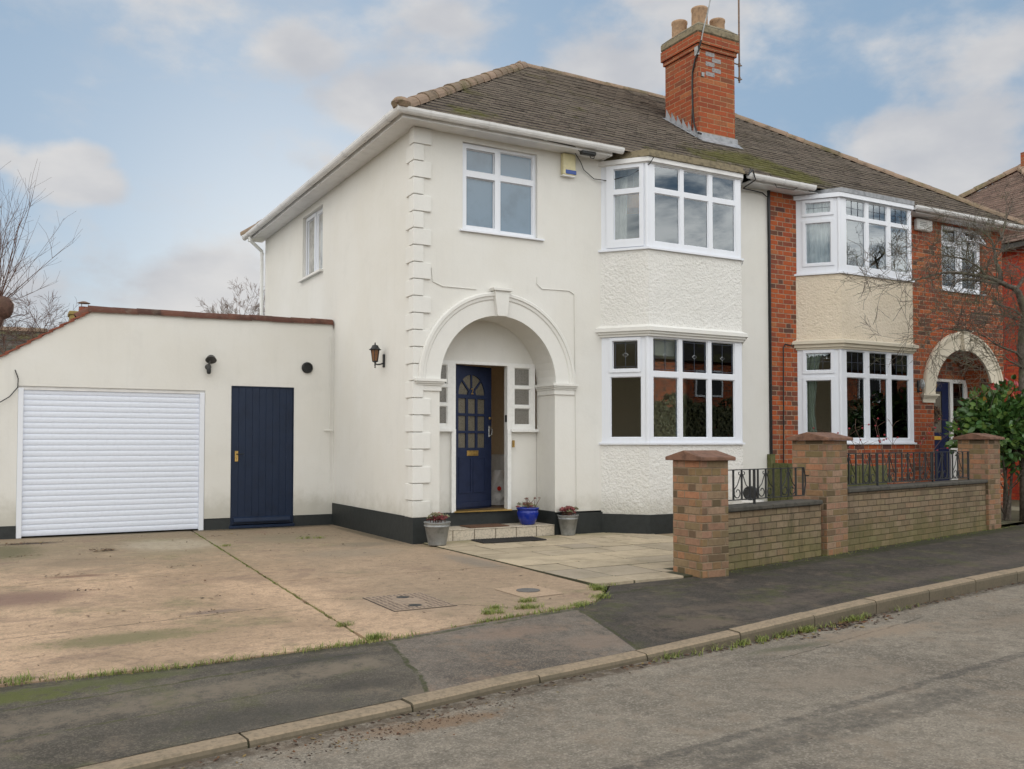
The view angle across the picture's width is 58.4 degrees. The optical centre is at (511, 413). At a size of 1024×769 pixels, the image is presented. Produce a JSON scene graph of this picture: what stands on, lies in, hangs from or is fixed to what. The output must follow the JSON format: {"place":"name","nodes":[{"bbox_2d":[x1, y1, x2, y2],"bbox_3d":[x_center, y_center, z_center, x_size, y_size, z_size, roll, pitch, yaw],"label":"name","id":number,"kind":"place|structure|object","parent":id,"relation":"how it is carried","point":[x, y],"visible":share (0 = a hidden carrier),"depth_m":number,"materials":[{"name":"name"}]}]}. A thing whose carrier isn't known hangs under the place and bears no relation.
{"place":"outdoors","nodes":[
{"label":"outdoors","id":0,"kind":"place"},
{"bbox_2d":[0,640,429,768],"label":"pavement","id":1,"kind":"structure","parent":0,"point":[70,724],"depth_m":4.78,"materials":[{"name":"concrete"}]},
{"bbox_2d":[0,525,603,687],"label":"driveway","id":2,"kind":"structure","parent":0,"point":[256,610],"depth_m":7.95,"materials":[{"name":"concrete"}]},
{"bbox_2d":[0,305,333,539],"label":"garage","id":3,"kind":"structure","parent":2,"relation":"on","point":[117,420],"depth_m":13.47,"materials":[{"name":"white paint"}]},
{"bbox_2d":[0,370,18,401],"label":"wall wire","id":4,"kind":"object","parent":3,"relation":"attached to","point":[15,389],"depth_m":12.49,"materials":[{"name":"black metal"}]},
{"bbox_2d":[16,386,204,538],"bbox_3d":[-5.724,0.680,13.189,2.466,2.090,0.216,1,-2,-29],"label":"roller door","id":5,"kind":"structure","parent":3,"relation":"in","point":[90,460],"depth_m":13.09,"materials":[{"name":"paint"}]},
{"bbox_2d":[205,355,216,373],"bbox_3d":[-4.503,-0.734,13.696,0.162,0.288,0.181,1,-2,-29],"label":"security light","id":6,"kind":"object","parent":3,"relation":"attached to","point":[210,359],"visible":1,"depth_m":13.68,"materials":[{"name":"grey plastic"}]},
{"bbox_2d":[229,386,294,528],"bbox_3d":[-3.844,0.670,14.131,1.010,2.168,0.107,1,-2,-29],"label":"side door","id":7,"kind":"structure","parent":3,"relation":"in","point":[262,418],"depth_m":14.13,"materials":[{"name":"blue wood"}]},
{"bbox_2d":[302,362,312,372],"bbox_3d":[-3.232,-0.725,14.484,0.176,0.176,0.045,1,-2,-29],"label":"wall vent","id":8,"kind":"object","parent":3,"relation":"attached to","point":[307,367],"depth_m":14.47,"materials":[{"name":"black plastic"}]},
{"bbox_2d":[363,592,456,611],"bbox_3d":[-0.849,1.548,7.531,0.540,0.020,0.720,1,-2,-29],"label":"manhole cover","id":9,"kind":"object","parent":2,"relation":"on","point":[406,602],"visible":1,"depth_m":7.46,"materials":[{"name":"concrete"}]},
{"bbox_2d":[0,526,1018,685],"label":"grass","id":10,"kind":"structure","parent":2,"relation":"on","point":[376,637],"depth_m":6.60,"materials":[{"name":"green plant"}]},
{"bbox_2d":[496,584,563,597],"bbox_3d":[0.152,1.557,8.067,0.440,0.007,0.620,1,-2,-29],"label":"stop tap cover","id":11,"kind":"object","parent":2,"relation":"on","point":[528,591],"visible":1,"depth_m":8.03,"materials":[{"name":"beige concrete"}]},
{"bbox_2d":[491,470,503,504],"bbox_3d":[-0.210,1.116,13.862,0.309,0.520,0.269,1,-2,-29],"label":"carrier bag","id":12,"kind":"object","parent":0,"point":[497,488],"visible":0.75,"depth_m":13.78,"materials":[{"name":"white plastic"}]},
{"bbox_2d":[388,608,635,691],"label":"pavement","id":13,"kind":"structure","parent":0,"point":[444,659],"depth_m":6.06,"materials":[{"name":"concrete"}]},
{"bbox_2d":[0,0,1023,329],"label":"sky","id":14,"kind":"structure","parent":0,"point":[170,129],"materials":[{"name":"blue"}]},
{"bbox_2d":[15,522,1023,754],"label":"ground","id":15,"kind":"structure","parent":0,"point":[1011,524],"depth_m":15.20,"materials":[{"name":"grey concrete"}]},
{"bbox_2d":[0,284,78,353],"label":"bare bush","id":16,"kind":"object","parent":15,"relation":"on","point":[28,325],"visible":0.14,"depth_m":23.59,"materials":[{"name":"brown plant"}]},
{"bbox_2d":[67,301,89,320],"bbox_3d":[-10.435,-0.363,22.179,0.600,4.740,0.610,1,-2,-29],"label":"chimney","id":17,"kind":"object","parent":15,"relation":"on","point":[70,314],"visible":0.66,"depth_m":22.16,"materials":[{"name":"yellow brick"}]},
{"bbox_2d":[196,279,264,314],"bbox_3d":[-11.208,-1.550,37.711,3.580,8.096,3.922,0,-2,6],"label":"bare birch","id":18,"kind":"object","parent":15,"relation":"on","point":[231,306],"visible":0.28,"depth_m":37.27,"materials":[{"name":"brown plant"}]},
{"bbox_2d":[240,61,784,543],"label":"white house","id":19,"kind":"structure","parent":15,"relation":"on","point":[472,269],"depth_m":13.17,"materials":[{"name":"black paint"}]},
{"bbox_2d":[298,208,322,282],"bbox_3d":[-3.427,-2.931,15.892,0.205,1.142,1.280,1,-2,-29],"label":"window","id":20,"kind":"structure","parent":19,"relation":"in","point":[314,223],"depth_m":15.92,"materials":[{"name":"white plastic"}]},
{"bbox_2d":[369,343,384,367],"bbox_3d":[-1.879,-0.808,12.739,0.222,0.356,0.173,1,-2,-29],"label":"wall lantern","id":21,"kind":"object","parent":19,"relation":"attached to","point":[375,349],"depth_m":12.70,"materials":[{"name":"black metal"}]},
{"bbox_2d":[456,365,492,509],"bbox_3d":[-0.545,0.334,13.021,0.102,2.020,0.800,-1,-2,39],"label":"front door","id":22,"kind":"structure","parent":19,"relation":"in","point":[473,383],"depth_m":13.03,"materials":[{"name":"blue wood"}]},
{"bbox_2d":[459,523,508,527],"bbox_3d":[-0.377,1.537,12.563,0.600,0.013,0.340,1,-2,-29],"label":"doormat","id":23,"kind":"object","parent":19,"relation":"on","point":[484,525],"visible":1,"depth_m":12.52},
{"bbox_2d":[491,454,503,477],"bbox_3d":[-0.301,0.934,14.584,0.063,0.570,1.120,1,-2,-29],"label":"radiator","id":24,"kind":"object","parent":19,"relation":"attached to","point":[497,461],"visible":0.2,"depth_m":14.41,"materials":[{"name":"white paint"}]},
{"bbox_2d":[459,143,544,240],"bbox_3d":[-0.151,-3.038,12.615,1.305,1.218,0.160,1,-2,-29],"label":"window","id":25,"kind":"structure","parent":19,"relation":"in","point":[499,184],"depth_m":12.60,"materials":[{"name":"white plastic"}]},
{"bbox_2d":[516,497,539,524],"bbox_3d":[0.224,1.357,12.832,0.343,0.390,0.324,0,-2,11],"label":"plant pot","id":26,"kind":"object","parent":19,"relation":"on","point":[528,513],"visible":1,"depth_m":12.73,"materials":[{"name":"blue ceramic"}]},
{"bbox_2d":[560,153,575,177],"bbox_3d":[0.805,-3.539,13.072,0.225,0.325,0.082,1,-2,-29],"label":"alarm box","id":27,"kind":"object","parent":19,"relation":"attached to","point":[568,165],"visible":1,"depth_m":13.04,"materials":[{"name":"plastic"}]},
{"bbox_2d":[531,137,653,180],"bbox_3d":[0.886,-3.586,12.923,2.253,0.372,0.509,1,-2,-20],"label":"eaves cable","id":28,"kind":"object","parent":19,"relation":"attached to","point":[588,153],"visible":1,"depth_m":12.98,"materials":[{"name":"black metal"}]},
{"bbox_2d":[615,170,627,239],"bbox_3d":[1.597,-2.981,13.533,0.248,1.230,0.058,-1,-2,21],"label":"curtain","id":29,"kind":"object","parent":19,"relation":"hanging from","point":[620,216],"visible":0.55,"depth_m":13.53,"materials":[{"name":"white fabric"}]},
{"bbox_2d":[601,163,644,249],"bbox_3d":[1.634,-2.999,13.278,0.693,1.240,0.088,-1,-2,21],"label":"bay window","id":30,"kind":"structure","parent":19,"relation":"in","point":[608,192],"depth_m":13.29,"materials":[{"name":"white plastic"}]},
{"bbox_2d":[602,336,645,441],"bbox_3d":[1.634,-0.347,13.195,0.693,1.522,0.088,-1,-2,21],"label":"bay window","id":31,"kind":"structure","parent":19,"relation":"in","point":[608,371],"depth_m":13.23,"materials":[{"name":"white plastic"}]},
{"bbox_2d":[627,176,638,213],"bbox_3d":[1.856,-3.372,13.989,0.400,0.560,0.400,1,-2,-29],"label":"pendant lamp","id":32,"kind":"object","parent":19,"relation":"hanging from","point":[632,204],"visible":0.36,"depth_m":13.85,"materials":[{"name":"white paint"}]},
{"bbox_2d":[653,341,664,355],"bbox_3d":[2.400,-0.953,13.460,1.052,0.230,0.020,1,-2,-29],"label":"window blind","id":33,"kind":"object","parent":19,"relation":"attached to","point":[659,349],"depth_m":13.30,"materials":[{"name":"beige fabric"}]},
{"bbox_2d":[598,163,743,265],"bbox_3d":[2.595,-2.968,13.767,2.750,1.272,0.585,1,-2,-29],"label":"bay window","id":34,"kind":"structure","parent":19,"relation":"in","point":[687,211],"depth_m":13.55,"materials":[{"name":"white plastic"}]},
{"bbox_2d":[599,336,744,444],"bbox_3d":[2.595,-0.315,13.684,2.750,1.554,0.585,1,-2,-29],"label":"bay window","id":35,"kind":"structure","parent":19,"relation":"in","point":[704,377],"depth_m":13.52,"materials":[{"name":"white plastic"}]},
{"bbox_2d":[661,5,742,148],"bbox_3d":[3.388,-5.777,16.428,0.980,2.800,1.130,1,-2,-29],"label":"chimney stack","id":36,"kind":"object","parent":19,"relation":"on","point":[714,100],"visible":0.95,"depth_m":16.13,"materials":[{"name":"red brick"}]},
{"bbox_2d":[691,0,710,134],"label":"aerial cable","id":37,"kind":"object","parent":36,"relation":"attached to","point":[696,50],"visible":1,"depth_m":15.91,"materials":[{"name":"metal"}]},
{"bbox_2d":[734,0,741,82],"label":"aerial mast","id":38,"kind":"object","parent":36,"relation":"attached to","point":[739,77],"visible":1,"depth_m":16.45,"materials":[{"name":"grey metal"}]},
{"bbox_2d":[743,168,796,453],"bbox_3d":[4.040,-1.469,14.534,1.508,4.670,0.485,1,-2,-39],"label":"drainpipe","id":39,"kind":"object","parent":19,"relation":"attached to","point":[770,291],"visible":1,"depth_m":14.87,"materials":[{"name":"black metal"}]},
{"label":"kerb bed","id":40,"kind":"structure","parent":15,"relation":"on","visible":0},
{"bbox_2d":[73,566,1023,768],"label":"kerb","id":41,"kind":"structure","parent":40,"relation":"on","point":[230,743],"depth_m":5.56,"materials":[{"name":"concrete"}]},
{"bbox_2d":[423,532,692,589],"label":"patio paving","id":42,"kind":"structure","parent":0,"point":[585,543],"depth_m":10.59,"materials":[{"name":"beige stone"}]},
{"bbox_2d":[424,512,450,545],"bbox_3d":[-0.944,1.449,11.572,0.366,0.421,0.344,1,-2,-29],"label":"bucket planter","id":43,"kind":"object","parent":42,"relation":"on","point":[437,531],"visible":1,"depth_m":11.47,"materials":[{"name":"metal"}]},
{"bbox_2d":[471,536,546,542],"bbox_3d":[-0.042,1.663,12.098,0.920,0.017,0.410,1,-2,-26],"label":"rubber mat","id":44,"kind":"object","parent":42,"relation":"on","point":[508,539],"visible":1,"depth_m":12.04,"materials":[{"name":"black rubber"}]},
{"bbox_2d":[557,505,578,535],"bbox_3d":[0.788,1.486,12.809,0.303,0.424,0.325,-1,-2,33],"label":"bucket planter","id":45,"kind":"object","parent":42,"relation":"on","point":[568,524],"visible":1,"depth_m":12.71,"materials":[{"name":"metal"}]},
{"bbox_2d":[160,581,1023,768],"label":"road","id":46,"kind":"structure","parent":0,"point":[919,698],"depth_m":4.85,"materials":[{"name":"grey asphalt"}]},
{"bbox_2d":[4,525,1023,768],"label":"leaf litter","id":47,"kind":"object","parent":46,"relation":"on","point":[840,625],"visible":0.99,"depth_m":6.20,"materials":[{"name":"brown plant"}]},
{"bbox_2d":[576,527,1023,649],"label":"pavement","id":48,"kind":"structure","parent":0,"point":[638,616],"depth_m":8.42,"materials":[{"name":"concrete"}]},
{"bbox_2d":[665,450,735,578],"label":"gate pillar","id":49,"kind":"structure","parent":48,"relation":"on","point":[700,519],"depth_m":8.99,"materials":[{"name":"brick"}]},
{"bbox_2d":[728,499,822,570],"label":"garden wall","id":50,"kind":"structure","parent":48,"relation":"on","point":[767,533],"depth_m":9.96,"materials":[{"name":"brick"}]},
{"bbox_2d":[728,467,808,503],"bbox_3d":[2.707,0.793,10.004,2.021,0.384,0.029,2,-2,-42],"label":"railing","id":51,"kind":"object","parent":50,"relation":"on","point":[788,489],"visible":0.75,"depth_m":10.07,"materials":[{"name":"black metal"}]},
{"bbox_2d":[786,432,852,555],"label":"gate pillar","id":52,"kind":"structure","parent":48,"relation":"on","point":[821,457],"depth_m":10.78,"materials":[{"name":"brick"}]},
{"bbox_2d":[847,479,987,551],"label":"garden wall","id":53,"kind":"structure","parent":48,"relation":"on","point":[886,515],"depth_m":12.16,"materials":[{"name":"brick"}]},
{"bbox_2d":[847,451,969,485],"bbox_3d":[5.382,0.735,12.382,3.772,0.429,0.024,2,-2,-42],"label":"railing","id":54,"kind":"object","parent":53,"relation":"on","point":[931,473],"visible":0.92,"depth_m":12.32,"materials":[{"name":"black metal"}]},
{"bbox_2d":[953,433,1004,529],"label":"gate pillar","id":55,"kind":"structure","parent":48,"relation":"on","point":[983,449],"depth_m":13.87,"materials":[{"name":"brick"}]},
{"bbox_2d":[1001,500,1022,524],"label":"garden soil","id":56,"kind":"structure","parent":0,"point":[1014,511],"depth_m":16.66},
{"bbox_2d":[612,87,1023,507],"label":"brick house","id":57,"kind":"structure","parent":56,"relation":"on","point":[812,312],"depth_m":15.53,"materials":[{"name":"red brick"}]},
{"bbox_2d":[807,354,821,431],"bbox_3d":[5.019,-0.275,15.283,0.310,1.470,0.059,-1,-2,21],"label":"curtain","id":58,"kind":"object","parent":57,"relation":"hanging from","point":[811,398],"visible":0.66,"depth_m":15.29,"materials":[{"name":"grey fabric"}]},
{"bbox_2d":[796,197,836,273],"bbox_3d":[5.077,-2.944,15.202,0.693,1.240,0.088,-1,-2,21],"label":"bay window","id":59,"kind":"structure","parent":57,"relation":"in","point":[803,219],"depth_m":15.20,"materials":[{"name":"white plastic"}]},
{"bbox_2d":[806,203,829,262],"bbox_3d":[5.110,-2.936,15.311,0.520,1.210,0.060,-1,-2,21],"label":"curtain","id":60,"kind":"object","parent":57,"relation":"hanging from","point":[818,242],"visible":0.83,"depth_m":15.31,"materials":[{"name":"white fabric"}]},
{"bbox_2d":[797,349,838,433],"bbox_3d":[5.077,-0.291,15.119,0.693,1.532,0.088,-1,-2,21],"label":"bay window","id":61,"kind":"structure","parent":57,"relation":"in","point":[804,375],"depth_m":15.12,"materials":[{"name":"white plastic"}]},
{"bbox_2d":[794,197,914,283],"bbox_3d":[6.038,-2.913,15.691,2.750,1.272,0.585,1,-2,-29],"label":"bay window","id":62,"kind":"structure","parent":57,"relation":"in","point":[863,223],"depth_m":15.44,"materials":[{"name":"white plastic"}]},
{"bbox_2d":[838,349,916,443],"bbox_3d":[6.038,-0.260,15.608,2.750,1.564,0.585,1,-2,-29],"label":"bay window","id":63,"kind":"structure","parent":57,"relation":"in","point":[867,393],"depth_m":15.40,"materials":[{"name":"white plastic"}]},
{"bbox_2d":[917,379,924,391],"bbox_3d":[7.433,-0.507,16.650,0.100,0.240,0.140,1,-2,-29],"label":"wall lamp","id":64,"kind":"object","parent":57,"relation":"attached to","point":[921,386],"visible":0.95,"depth_m":16.63,"materials":[{"name":"black metal"}]},
{"bbox_2d":[914,218,931,231],"bbox_3d":[7.557,-3.458,16.839,0.430,0.210,0.093,1,-2,-29],"label":"alarm box","id":65,"kind":"object","parent":57,"relation":"attached to","point":[918,223],"visible":0.94,"depth_m":16.76,"materials":[{"name":"white paint"}]},
{"bbox_2d":[934,405,942,424],"bbox_3d":[8.171,0.036,17.655,0.385,0.398,0.102,1,-2,-29],"label":"door wreath","id":66,"kind":"object","parent":57,"relation":"attached to","point":[937,409],"depth_m":17.70,"materials":[{"name":"green plant"}]},
{"bbox_2d":[934,382,949,480],"bbox_3d":[8.248,0.543,17.763,0.660,2.320,0.055,1,-2,-29],"label":"front door","id":67,"kind":"structure","parent":57,"relation":"in","point":[942,400],"depth_m":17.83,"materials":[{"name":"blue wood"}]},
{"bbox_2d":[941,225,985,295],"bbox_3d":[8.586,-2.920,17.442,1.330,1.268,0.255,1,-2,-29],"label":"window","id":68,"kind":"structure","parent":57,"relation":"in","point":[958,230],"depth_m":17.46,"materials":[{"name":"white plastic"}]},
{"bbox_2d":[813,418,959,483],"bbox_3d":[5.655,0.892,13.413,1.975,1.688,1.367,0,-2,-9],"label":"rose bush","id":69,"kind":"object","parent":56,"relation":"on","point":[879,440],"visible":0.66,"depth_m":13.39,"materials":[{"name":"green plant"}]},
{"bbox_2d":[830,181,1023,522],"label":"bare tree","id":70,"kind":"object","parent":56,"relation":"on","point":[986,277],"visible":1,"depth_m":14.53,"materials":[{"name":"brown plant"}]},
{"bbox_2d":[931,356,1023,520],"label":"evergreen bush","id":71,"kind":"object","parent":56,"relation":"on","point":[1003,416],"visible":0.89,"depth_m":15.13,"materials":[{"name":"green plant"}]},
{"bbox_2d":[958,152,1023,499],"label":"end house","id":72,"kind":"structure","parent":56,"relation":"on","point":[1011,177],"depth_m":22.57,"materials":[{"name":"red brick"}]},
{"bbox_2d":[1011,524,1023,527],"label":"pavement","id":73,"kind":"structure","parent":0,"point":[1020,526],"depth_m":14.33,"materials":[{"name":"concrete"}]},
{"label":"drive bed","id":74,"kind":"structure","parent":0,"visible":0},
{"bbox_2d":[767,454,891,500],"bbox_3d":[4.737,1.185,13.846,0.110,1.120,2.290,1,-2,-29],"label":"fence","id":75,"kind":"object","parent":74,"relation":"on","point":[771,463],"visible":0.18,"depth_m":14.52,"materials":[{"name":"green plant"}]},
{"label":"garden path","id":76,"kind":"structure","parent":0,"visible":0},
{"bbox_2d":[742,486,763,502],"bbox_3d":[3.233,1.335,12.288,0.260,0.724,0.120,-1,-2,33],"label":"hose reel","id":77,"kind":"object","parent":76,"relation":"on","point":[746,493],"visible":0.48,"depth_m":12.27,"materials":[{"name":"plastic"}]},
{"label":"lawn","id":78,"kind":"structure","parent":0,"visible":0},
{"bbox_2d":[0,326,47,354],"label":"bungalow","id":79,"kind":"object","parent":78,"relation":"on","point":[9,343],"visible":0.14,"depth_m":26.82,"materials":[{"name":"red brick"}]},
{"bbox_2d":[0,158,80,327],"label":"pollard tree","id":80,"kind":"object","parent":78,"relation":"on","point":[7,305],"visible":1,"depth_m":18.85,"materials":[{"name":"brown plant"}]}
]}

